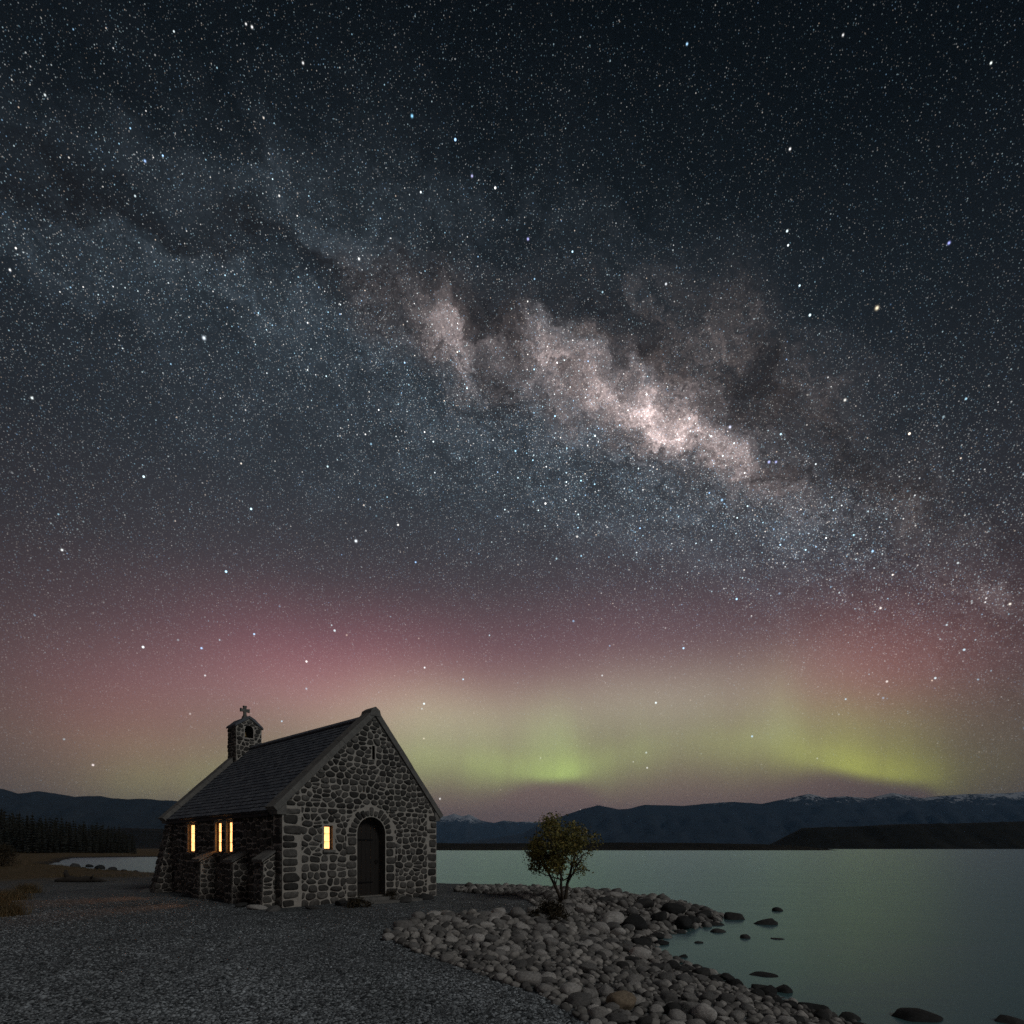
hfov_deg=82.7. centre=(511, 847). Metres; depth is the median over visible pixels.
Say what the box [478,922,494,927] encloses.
shore stone
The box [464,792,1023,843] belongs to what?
mountains
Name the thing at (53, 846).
pine tree
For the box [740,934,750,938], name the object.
lake rock
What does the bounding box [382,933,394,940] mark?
boulder
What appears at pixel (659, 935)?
shore stone
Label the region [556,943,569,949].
shore stone
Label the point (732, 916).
lake rock
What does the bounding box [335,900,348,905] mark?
loose stone
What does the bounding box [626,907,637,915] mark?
shore stone
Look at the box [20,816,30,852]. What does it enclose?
pine tree
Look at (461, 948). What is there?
shore stone
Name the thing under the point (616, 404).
sky
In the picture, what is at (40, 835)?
pine tree
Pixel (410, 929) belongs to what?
boulder
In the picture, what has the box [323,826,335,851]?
window
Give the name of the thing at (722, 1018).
shore stone
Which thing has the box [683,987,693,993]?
shore stone
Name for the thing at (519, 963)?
shore stone
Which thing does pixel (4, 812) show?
pine tree
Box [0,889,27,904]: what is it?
grass tussock
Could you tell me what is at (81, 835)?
pine tree
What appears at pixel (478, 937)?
shore stone
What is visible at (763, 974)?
lake rock
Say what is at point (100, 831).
pine tree
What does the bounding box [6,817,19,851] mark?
pine tree
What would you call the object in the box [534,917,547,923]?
shore stone
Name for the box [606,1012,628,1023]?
shore stone
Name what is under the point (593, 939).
shore stone
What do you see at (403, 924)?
shore stone
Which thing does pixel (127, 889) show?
ground
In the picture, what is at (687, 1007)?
boulder
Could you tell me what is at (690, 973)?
shore stone
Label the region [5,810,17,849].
pine tree
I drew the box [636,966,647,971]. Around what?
shore stone
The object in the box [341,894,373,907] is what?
shrub
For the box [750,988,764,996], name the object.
shore stone
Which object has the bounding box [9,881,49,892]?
grass tussock
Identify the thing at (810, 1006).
lake rock
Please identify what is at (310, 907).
loose stone
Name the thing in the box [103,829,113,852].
pine tree
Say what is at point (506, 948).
shore stone
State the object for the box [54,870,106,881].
driftwood log
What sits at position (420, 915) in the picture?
shore stone
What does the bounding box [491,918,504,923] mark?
shore stone
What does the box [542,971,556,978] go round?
shore stone
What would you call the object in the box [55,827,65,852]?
pine tree
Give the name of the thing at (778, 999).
shore stone
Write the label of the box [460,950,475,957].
shore stone
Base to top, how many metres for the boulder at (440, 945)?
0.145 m
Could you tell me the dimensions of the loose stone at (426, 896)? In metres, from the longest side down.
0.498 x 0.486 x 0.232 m
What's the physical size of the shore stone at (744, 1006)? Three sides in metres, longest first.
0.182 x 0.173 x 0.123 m
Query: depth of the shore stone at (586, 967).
8.20 m
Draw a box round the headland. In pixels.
[770,821,1023,848]
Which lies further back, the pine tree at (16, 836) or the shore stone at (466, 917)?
the pine tree at (16, 836)
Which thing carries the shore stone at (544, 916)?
on the ground at (127, 889)
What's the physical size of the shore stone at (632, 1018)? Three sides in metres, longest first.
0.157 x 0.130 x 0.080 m
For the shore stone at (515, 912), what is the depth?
13.85 m
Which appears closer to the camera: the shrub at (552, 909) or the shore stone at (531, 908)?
the shrub at (552, 909)
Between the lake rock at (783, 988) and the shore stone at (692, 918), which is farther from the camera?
the shore stone at (692, 918)
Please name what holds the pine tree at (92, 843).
on the ground at (127, 889)
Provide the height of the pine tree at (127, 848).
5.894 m
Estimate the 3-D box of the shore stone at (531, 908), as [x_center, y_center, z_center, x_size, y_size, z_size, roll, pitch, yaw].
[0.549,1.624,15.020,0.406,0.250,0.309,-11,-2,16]
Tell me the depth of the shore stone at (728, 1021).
5.93 m
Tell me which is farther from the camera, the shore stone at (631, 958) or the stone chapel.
the stone chapel
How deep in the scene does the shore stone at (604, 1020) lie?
5.46 m
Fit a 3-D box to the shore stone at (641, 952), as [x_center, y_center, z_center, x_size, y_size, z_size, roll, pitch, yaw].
[2.434,2.023,11.077,0.446,0.270,0.298,-1,10,25]
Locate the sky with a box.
[0,0,1023,822]
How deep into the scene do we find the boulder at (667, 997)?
6.61 m
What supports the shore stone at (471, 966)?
on the ground at (127, 889)
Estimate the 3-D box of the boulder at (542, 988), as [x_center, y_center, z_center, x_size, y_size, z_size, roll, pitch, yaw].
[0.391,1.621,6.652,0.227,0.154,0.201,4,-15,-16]
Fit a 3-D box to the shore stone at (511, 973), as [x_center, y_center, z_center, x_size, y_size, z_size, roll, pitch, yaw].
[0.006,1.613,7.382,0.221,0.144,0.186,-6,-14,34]
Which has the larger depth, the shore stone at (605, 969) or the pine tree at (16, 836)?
the pine tree at (16, 836)
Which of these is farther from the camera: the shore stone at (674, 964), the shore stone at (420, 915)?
the shore stone at (420, 915)
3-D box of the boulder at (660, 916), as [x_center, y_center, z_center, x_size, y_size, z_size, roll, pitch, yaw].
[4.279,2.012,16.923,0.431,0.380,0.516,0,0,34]
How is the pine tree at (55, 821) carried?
on the ground at (127, 889)
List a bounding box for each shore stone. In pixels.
[389,929,400,935]
[393,920,413,928]
[408,942,419,948]
[411,911,424,920]
[426,911,440,916]
[432,925,446,932]
[438,915,451,921]
[440,952,453,961]
[442,911,454,915]
[445,936,457,942]
[450,917,462,922]
[458,945,471,951]
[460,929,475,934]
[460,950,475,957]
[462,914,473,920]
[466,917,482,924]
[466,963,481,969]
[470,928,480,933]
[471,933,484,943]
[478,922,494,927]
[479,911,491,915]
[481,942,490,948]
[482,954,496,960]
[484,934,497,942]
[487,916,498,921]
[488,913,501,918]
[491,907,505,914]
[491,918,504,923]
[493,949,505,955]
[494,972,506,980]
[495,946,509,950]
[498,955,508,962]
[506,969,518,977]
[508,945,518,951]
[510,907,525,917]
[511,934,525,942]
[513,960,527,967]
[514,922,529,929]
[518,930,527,935]
[526,906,536,912]
[531,944,545,951]
[532,923,551,932]
[533,949,546,955]
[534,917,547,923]
[537,912,549,919]
[541,977,557,984]
[542,934,553,938]
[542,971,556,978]
[543,937,558,946]
[546,931,557,937]
[552,925,567,933]
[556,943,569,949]
[563,966,576,973]
[566,992,591,1007]
[570,949,582,955]
[574,942,587,946]
[579,937,595,941]
[579,962,596,972]
[582,939,592,946]
[582,987,598,997]
[587,1004,598,1010]
[588,1006,608,1018]
[588,1019,601,1023]
[589,943,603,950]
[590,998,600,1005]
[595,949,612,957]
[597,984,613,996]
[598,1017,607,1023]
[600,917,612,922]
[601,966,614,973]
[604,938,617,942]
[604,1002,619,1010]
[606,922,619,930]
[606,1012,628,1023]
[609,892,622,896]
[610,928,625,935]
[611,888,621,892]
[616,961,629,967]
[619,1010,631,1015]
[620,969,632,974]
[622,924,633,931]
[622,941,633,945]
[622,944,632,951]
[625,956,638,960]
[625,974,641,982]
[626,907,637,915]
[627,1016,638,1022]
[628,947,651,959]
[628,981,641,986]
[632,938,650,947]
[634,995,645,1005]
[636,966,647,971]
[636,1016,652,1023]
[640,936,651,941]
[649,963,663,970]
[649,1004,663,1012]
[651,932,664,938]
[651,966,660,971]
[652,980,667,987]
[652,1001,665,1009]
[653,940,668,944]
[657,972,671,982]
[662,963,671,969]
[665,1002,680,1013]
[665,1021,684,1023]
[666,960,679,968]
[666,972,675,978]
[668,1009,685,1019]
[673,929,686,933]
[674,965,688,971]
[676,973,692,984]
[681,992,697,1001]
[683,970,693,975]
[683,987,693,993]
[685,1019,699,1023]
[688,915,695,923]
[691,967,710,975]
[691,1003,716,1023]
[695,974,707,981]
[699,991,715,1001]
[708,975,721,980]
[713,1006,728,1016]
[716,1016,729,1021]
[717,993,734,1002]
[720,973,733,979]
[724,1019,735,1023]
[725,978,743,985]
[729,1010,744,1020]
[736,994,748,1002]
[740,1003,754,1009]
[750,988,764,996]
[759,985,776,994]
[762,1016,776,1023]
[767,992,780,997]
[772,997,783,1004]
[777,1015,795,1022]
[783,1000,797,1008]
[791,1015,804,1022]
[812,1009,828,1018]
[818,1018,833,1023]
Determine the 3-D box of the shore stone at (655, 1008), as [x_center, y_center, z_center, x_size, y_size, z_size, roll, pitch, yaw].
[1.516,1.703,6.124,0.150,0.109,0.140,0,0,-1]
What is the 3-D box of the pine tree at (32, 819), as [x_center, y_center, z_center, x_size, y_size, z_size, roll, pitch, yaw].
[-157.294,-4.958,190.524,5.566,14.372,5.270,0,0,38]
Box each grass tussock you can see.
[0,887,40,900]
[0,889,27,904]
[0,898,40,918]
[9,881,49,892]
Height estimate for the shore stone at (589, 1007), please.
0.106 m
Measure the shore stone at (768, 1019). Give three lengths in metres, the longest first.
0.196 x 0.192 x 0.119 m
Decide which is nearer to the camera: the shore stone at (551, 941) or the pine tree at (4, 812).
the shore stone at (551, 941)
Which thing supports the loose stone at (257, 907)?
on the ground at (127, 889)
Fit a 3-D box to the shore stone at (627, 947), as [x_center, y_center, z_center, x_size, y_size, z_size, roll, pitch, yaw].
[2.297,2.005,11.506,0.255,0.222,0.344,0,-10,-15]
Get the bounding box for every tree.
[0,809,7,851]
[0,811,9,839]
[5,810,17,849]
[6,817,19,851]
[10,820,23,852]
[13,812,25,852]
[17,821,27,852]
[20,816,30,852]
[23,815,38,851]
[24,821,38,852]
[26,822,37,852]
[35,820,46,849]
[35,822,48,852]
[43,818,55,850]
[43,828,50,852]
[49,827,58,852]
[51,818,57,843]
[51,825,58,852]
[55,817,67,852]
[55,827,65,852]
[60,822,74,852]
[63,820,73,852]
[69,827,81,852]
[70,823,81,850]
[76,826,88,852]
[77,825,84,852]
[81,827,91,852]
[86,828,97,852]
[95,826,104,852]
[95,834,103,852]
[96,826,105,852]
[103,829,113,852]
[105,833,113,852]
[109,826,117,851]
[116,827,122,851]
[117,835,123,852]
[123,838,130,852]
[128,839,135,852]
[522,811,603,900]
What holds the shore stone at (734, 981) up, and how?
on the ground at (127, 889)
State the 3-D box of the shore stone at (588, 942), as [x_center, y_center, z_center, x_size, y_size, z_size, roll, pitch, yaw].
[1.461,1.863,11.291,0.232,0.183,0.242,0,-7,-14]
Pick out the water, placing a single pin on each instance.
(875, 936)
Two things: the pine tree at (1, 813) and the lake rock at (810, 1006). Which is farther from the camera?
the pine tree at (1, 813)
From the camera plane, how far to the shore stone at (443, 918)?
12.35 m
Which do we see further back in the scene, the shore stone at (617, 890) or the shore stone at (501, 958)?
the shore stone at (617, 890)
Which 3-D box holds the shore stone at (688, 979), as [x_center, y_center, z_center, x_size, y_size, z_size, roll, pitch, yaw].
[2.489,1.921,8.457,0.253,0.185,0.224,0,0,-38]
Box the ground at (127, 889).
[0,849,810,1023]
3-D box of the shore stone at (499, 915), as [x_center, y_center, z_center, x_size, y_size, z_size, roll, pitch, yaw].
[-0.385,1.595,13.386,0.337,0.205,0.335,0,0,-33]
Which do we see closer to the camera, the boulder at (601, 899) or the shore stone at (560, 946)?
the shore stone at (560, 946)
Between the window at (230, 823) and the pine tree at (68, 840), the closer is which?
the window at (230, 823)
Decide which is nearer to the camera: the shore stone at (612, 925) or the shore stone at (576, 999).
the shore stone at (576, 999)
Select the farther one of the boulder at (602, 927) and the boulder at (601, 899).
the boulder at (601, 899)
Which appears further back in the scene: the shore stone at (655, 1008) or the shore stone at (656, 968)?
the shore stone at (656, 968)
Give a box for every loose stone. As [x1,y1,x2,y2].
[139,888,149,891]
[235,902,247,907]
[246,904,267,909]
[266,905,280,911]
[304,905,318,908]
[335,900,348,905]
[399,896,411,902]
[418,893,433,899]
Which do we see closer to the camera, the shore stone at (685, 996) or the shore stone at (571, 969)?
the shore stone at (685, 996)
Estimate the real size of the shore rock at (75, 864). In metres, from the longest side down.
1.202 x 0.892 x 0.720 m
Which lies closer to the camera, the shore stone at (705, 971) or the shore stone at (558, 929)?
the shore stone at (705, 971)
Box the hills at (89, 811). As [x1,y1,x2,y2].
[0,789,177,831]
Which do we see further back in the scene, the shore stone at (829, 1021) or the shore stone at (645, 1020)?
the shore stone at (829, 1021)
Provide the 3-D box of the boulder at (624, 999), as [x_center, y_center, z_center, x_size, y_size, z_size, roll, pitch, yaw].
[1.166,1.635,6.230,0.315,0.218,0.352,3,2,35]
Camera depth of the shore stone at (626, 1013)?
5.74 m
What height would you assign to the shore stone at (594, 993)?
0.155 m
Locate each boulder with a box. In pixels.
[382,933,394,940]
[407,927,417,932]
[435,943,446,949]
[514,971,541,985]
[537,983,554,993]
[559,982,581,995]
[575,904,592,914]
[589,922,609,933]
[597,897,608,901]
[599,911,624,923]
[606,990,636,1009]
[622,913,647,929]
[634,898,653,908]
[651,911,666,920]
[660,993,677,1002]
[661,903,685,914]
[675,915,691,929]
[680,1002,699,1013]
[695,910,711,918]
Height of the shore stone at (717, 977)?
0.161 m
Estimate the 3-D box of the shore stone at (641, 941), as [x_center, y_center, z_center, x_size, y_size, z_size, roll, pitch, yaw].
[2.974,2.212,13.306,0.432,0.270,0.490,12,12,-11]
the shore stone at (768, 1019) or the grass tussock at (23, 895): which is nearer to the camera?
the shore stone at (768, 1019)
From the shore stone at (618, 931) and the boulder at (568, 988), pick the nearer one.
the boulder at (568, 988)
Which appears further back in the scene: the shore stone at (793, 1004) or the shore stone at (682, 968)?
the shore stone at (682, 968)
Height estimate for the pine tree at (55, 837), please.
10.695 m
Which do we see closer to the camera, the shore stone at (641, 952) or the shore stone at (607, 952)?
the shore stone at (607, 952)
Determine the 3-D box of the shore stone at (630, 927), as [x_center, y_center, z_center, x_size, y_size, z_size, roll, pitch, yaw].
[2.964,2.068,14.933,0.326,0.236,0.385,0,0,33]
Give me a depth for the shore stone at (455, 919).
12.02 m
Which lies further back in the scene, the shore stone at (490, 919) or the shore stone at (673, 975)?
the shore stone at (490, 919)
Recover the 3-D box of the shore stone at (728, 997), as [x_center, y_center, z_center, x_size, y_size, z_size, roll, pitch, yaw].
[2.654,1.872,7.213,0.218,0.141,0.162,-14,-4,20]
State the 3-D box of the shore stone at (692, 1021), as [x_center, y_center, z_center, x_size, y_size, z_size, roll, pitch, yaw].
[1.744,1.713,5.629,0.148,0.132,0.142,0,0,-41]
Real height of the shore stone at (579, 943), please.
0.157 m
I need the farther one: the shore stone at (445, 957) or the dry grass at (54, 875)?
the dry grass at (54, 875)
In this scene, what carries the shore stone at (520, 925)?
on the ground at (127, 889)
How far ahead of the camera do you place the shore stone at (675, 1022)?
5.51 m
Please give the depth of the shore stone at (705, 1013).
6.01 m
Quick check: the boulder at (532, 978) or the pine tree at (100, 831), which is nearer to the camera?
the boulder at (532, 978)
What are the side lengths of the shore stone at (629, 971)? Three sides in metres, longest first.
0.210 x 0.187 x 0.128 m
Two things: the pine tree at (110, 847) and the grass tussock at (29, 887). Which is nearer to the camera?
the grass tussock at (29, 887)
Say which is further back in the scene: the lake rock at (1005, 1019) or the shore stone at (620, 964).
the shore stone at (620, 964)
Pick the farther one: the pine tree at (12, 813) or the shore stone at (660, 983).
the pine tree at (12, 813)
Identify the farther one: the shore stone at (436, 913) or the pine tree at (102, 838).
the pine tree at (102, 838)
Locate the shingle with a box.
[401,885,845,1021]
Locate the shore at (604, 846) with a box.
[436,842,830,849]
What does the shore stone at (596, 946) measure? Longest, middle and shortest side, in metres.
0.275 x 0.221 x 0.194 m
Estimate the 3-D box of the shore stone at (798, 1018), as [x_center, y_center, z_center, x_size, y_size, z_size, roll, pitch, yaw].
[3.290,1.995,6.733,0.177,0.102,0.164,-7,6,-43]
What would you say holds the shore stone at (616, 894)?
on the ground at (127, 889)
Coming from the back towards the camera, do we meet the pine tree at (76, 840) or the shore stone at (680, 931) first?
the pine tree at (76, 840)
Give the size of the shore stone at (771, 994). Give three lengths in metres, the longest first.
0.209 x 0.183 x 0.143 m
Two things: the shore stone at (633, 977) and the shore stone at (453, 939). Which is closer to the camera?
the shore stone at (633, 977)
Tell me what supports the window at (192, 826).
in the stone chapel
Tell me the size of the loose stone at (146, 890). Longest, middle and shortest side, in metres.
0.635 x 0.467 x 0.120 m
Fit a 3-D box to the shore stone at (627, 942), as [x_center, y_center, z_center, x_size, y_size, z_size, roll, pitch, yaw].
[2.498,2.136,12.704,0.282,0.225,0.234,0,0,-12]
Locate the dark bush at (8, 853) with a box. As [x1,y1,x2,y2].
[0,842,21,865]
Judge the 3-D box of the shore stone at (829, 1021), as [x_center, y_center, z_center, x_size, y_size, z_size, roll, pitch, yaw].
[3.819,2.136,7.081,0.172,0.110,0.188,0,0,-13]
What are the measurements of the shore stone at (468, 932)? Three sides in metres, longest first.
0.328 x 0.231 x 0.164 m
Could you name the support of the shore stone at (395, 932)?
on the ground at (127, 889)
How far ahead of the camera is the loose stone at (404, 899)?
17.16 m
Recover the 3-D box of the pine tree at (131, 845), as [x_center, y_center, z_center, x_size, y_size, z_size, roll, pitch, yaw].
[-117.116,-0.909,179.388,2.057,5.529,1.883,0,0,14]
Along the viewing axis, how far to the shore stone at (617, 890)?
21.33 m
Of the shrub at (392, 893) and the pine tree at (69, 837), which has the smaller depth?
the shrub at (392, 893)
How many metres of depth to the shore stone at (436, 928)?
10.83 m
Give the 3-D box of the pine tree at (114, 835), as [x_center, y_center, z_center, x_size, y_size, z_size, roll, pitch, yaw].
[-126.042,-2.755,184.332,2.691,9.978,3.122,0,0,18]
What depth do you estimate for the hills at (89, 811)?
6311.46 m
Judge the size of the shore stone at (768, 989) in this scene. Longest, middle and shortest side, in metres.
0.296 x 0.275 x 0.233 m
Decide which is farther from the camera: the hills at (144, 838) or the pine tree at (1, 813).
the hills at (144, 838)
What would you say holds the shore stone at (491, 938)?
on the ground at (127, 889)
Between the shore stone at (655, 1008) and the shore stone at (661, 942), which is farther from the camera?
the shore stone at (661, 942)
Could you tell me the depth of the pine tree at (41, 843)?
176.57 m
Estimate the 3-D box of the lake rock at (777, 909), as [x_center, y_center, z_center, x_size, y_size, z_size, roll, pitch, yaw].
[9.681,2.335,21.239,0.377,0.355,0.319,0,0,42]
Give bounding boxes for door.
[357,818,378,895]
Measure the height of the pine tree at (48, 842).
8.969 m
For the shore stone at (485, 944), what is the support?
on the ground at (127, 889)
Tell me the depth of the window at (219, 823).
18.58 m
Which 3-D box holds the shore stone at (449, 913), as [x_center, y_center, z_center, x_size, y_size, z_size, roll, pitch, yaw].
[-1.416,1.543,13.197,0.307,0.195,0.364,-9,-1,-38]
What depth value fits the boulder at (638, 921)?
15.32 m
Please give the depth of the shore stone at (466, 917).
12.65 m
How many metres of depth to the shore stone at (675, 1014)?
5.83 m
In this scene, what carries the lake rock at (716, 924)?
on the ground at (127, 889)
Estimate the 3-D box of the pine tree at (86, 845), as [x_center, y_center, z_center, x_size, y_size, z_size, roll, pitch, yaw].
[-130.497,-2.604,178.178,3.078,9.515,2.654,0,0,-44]
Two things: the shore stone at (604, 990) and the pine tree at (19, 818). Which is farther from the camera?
the pine tree at (19, 818)
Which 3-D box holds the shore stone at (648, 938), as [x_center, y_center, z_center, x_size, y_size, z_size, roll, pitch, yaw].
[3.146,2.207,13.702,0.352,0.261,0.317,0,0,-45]
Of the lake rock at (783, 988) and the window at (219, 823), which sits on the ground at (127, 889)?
the lake rock at (783, 988)
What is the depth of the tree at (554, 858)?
17.84 m
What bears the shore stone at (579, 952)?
on the ground at (127, 889)
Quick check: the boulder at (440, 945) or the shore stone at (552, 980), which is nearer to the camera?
the shore stone at (552, 980)
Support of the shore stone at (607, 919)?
on the ground at (127, 889)
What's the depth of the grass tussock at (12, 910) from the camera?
13.67 m
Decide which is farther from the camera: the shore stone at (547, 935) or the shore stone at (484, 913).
the shore stone at (484, 913)
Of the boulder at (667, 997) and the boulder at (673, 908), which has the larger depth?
the boulder at (673, 908)
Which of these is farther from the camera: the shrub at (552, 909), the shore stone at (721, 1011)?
the shrub at (552, 909)
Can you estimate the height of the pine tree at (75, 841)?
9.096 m
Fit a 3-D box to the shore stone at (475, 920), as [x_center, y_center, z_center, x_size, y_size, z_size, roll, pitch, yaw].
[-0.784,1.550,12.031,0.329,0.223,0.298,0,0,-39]
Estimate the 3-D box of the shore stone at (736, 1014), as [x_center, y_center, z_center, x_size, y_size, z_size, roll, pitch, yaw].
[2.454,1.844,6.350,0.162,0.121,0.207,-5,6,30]
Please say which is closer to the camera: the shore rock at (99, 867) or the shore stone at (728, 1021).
the shore stone at (728, 1021)
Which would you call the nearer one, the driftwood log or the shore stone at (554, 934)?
the shore stone at (554, 934)
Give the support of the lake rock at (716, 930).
on the ground at (127, 889)
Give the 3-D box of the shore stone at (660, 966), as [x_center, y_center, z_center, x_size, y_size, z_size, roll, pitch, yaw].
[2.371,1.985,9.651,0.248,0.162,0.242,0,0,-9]
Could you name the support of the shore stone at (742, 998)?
on the ground at (127, 889)
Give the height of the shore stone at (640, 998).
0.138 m
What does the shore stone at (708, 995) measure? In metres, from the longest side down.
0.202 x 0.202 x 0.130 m
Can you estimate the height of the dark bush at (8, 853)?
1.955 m
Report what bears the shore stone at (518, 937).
on the ground at (127, 889)
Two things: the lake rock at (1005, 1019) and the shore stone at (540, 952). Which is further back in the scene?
the shore stone at (540, 952)
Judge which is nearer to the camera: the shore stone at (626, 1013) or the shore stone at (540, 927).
the shore stone at (626, 1013)
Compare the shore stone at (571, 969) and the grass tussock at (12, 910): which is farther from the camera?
the grass tussock at (12, 910)
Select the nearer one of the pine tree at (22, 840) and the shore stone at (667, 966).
the shore stone at (667, 966)
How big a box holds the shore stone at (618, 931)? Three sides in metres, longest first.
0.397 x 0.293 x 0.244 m
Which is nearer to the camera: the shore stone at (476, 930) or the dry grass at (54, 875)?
the shore stone at (476, 930)
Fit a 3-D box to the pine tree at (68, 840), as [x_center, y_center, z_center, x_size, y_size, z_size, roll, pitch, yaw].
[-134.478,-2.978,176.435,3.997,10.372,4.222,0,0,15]
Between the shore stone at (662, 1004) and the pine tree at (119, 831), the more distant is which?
the pine tree at (119, 831)
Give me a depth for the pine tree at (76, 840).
181.33 m
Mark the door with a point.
(368, 830)
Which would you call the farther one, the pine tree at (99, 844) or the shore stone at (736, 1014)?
the pine tree at (99, 844)
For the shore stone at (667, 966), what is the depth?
9.94 m
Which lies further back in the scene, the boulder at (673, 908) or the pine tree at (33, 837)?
the pine tree at (33, 837)
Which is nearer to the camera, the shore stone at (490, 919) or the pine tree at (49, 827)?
the shore stone at (490, 919)
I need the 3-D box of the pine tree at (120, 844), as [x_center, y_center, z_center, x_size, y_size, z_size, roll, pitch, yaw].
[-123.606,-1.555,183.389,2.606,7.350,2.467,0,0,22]
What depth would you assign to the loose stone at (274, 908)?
14.74 m
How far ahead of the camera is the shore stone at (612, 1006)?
6.03 m
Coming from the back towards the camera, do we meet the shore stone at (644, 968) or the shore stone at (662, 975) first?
the shore stone at (644, 968)
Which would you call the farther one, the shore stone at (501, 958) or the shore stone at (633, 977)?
the shore stone at (501, 958)
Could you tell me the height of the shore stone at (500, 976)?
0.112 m
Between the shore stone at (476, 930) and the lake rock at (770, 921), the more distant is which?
the lake rock at (770, 921)
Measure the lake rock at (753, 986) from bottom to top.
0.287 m
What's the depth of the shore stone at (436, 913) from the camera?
13.32 m
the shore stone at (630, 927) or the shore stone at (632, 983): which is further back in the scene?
the shore stone at (630, 927)
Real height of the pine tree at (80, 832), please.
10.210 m
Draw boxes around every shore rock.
[71,863,80,866]
[94,865,104,868]
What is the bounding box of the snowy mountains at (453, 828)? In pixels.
[436,814,539,842]
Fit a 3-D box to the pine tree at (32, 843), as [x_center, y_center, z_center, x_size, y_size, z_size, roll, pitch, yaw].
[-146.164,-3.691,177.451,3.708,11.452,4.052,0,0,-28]
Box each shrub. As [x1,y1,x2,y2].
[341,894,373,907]
[382,888,398,899]
[527,896,571,920]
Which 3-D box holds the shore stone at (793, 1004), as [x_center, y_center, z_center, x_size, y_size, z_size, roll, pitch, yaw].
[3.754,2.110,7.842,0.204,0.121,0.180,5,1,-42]
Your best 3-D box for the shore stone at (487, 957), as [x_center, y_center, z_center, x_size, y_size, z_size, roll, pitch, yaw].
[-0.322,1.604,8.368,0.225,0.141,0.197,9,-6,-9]
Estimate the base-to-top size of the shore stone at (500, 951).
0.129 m
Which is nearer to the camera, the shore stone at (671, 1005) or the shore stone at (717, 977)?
the shore stone at (671, 1005)
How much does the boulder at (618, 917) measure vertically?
0.510 m
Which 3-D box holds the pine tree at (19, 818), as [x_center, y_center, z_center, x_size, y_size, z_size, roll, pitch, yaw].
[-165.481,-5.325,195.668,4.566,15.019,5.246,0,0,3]
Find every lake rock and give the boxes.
[710,922,723,925]
[710,928,725,932]
[724,912,744,919]
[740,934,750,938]
[749,971,777,977]
[751,984,766,988]
[753,918,777,924]
[772,907,782,911]
[776,984,792,992]
[798,1002,828,1010]
[839,1012,860,1020]
[891,1008,942,1022]
[994,1014,1023,1023]
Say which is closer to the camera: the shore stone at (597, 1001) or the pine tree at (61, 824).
the shore stone at (597, 1001)
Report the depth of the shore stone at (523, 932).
11.22 m
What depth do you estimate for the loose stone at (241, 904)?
15.57 m
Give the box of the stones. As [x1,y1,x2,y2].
[383,882,856,1023]
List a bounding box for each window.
[185,824,194,853]
[213,822,221,854]
[223,821,232,854]
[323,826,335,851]
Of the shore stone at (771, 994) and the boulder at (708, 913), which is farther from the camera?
the boulder at (708, 913)
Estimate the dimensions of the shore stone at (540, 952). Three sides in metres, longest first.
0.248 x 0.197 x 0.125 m
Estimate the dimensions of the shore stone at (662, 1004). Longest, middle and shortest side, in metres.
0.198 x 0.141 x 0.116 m
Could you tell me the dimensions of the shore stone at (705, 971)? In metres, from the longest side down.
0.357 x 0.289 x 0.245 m
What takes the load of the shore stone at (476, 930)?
on the ground at (127, 889)
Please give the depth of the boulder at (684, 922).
16.39 m
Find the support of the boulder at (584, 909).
on the ground at (127, 889)
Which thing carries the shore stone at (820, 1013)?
on the ground at (127, 889)
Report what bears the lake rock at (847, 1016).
on the ground at (127, 889)
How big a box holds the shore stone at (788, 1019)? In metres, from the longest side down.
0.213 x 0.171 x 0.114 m
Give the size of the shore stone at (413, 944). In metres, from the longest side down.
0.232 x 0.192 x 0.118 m
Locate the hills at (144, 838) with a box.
[50,828,163,848]
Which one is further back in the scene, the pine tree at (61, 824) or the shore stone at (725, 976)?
the pine tree at (61, 824)
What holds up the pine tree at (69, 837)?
on the ground at (127, 889)
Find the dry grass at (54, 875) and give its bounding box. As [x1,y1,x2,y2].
[0,856,153,881]
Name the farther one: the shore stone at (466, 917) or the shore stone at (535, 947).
the shore stone at (466, 917)
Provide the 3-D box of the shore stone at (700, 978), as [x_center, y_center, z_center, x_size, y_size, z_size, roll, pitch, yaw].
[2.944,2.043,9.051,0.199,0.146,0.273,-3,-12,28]
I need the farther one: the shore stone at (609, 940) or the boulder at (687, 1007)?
the shore stone at (609, 940)
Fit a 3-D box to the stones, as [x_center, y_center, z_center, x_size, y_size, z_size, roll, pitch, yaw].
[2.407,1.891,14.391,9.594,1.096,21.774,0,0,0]
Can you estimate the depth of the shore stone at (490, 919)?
12.79 m
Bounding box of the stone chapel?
[150,705,443,907]
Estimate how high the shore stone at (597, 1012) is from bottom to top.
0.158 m
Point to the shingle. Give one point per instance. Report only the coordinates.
(525, 946)
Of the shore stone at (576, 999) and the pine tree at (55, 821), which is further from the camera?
the pine tree at (55, 821)
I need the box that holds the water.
[50,849,1023,1023]
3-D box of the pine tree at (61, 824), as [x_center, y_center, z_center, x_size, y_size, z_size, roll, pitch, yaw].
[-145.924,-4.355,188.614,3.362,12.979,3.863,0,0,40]
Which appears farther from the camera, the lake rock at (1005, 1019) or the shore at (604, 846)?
the shore at (604, 846)
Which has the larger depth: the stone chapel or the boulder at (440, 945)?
the stone chapel
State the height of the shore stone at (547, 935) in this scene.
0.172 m

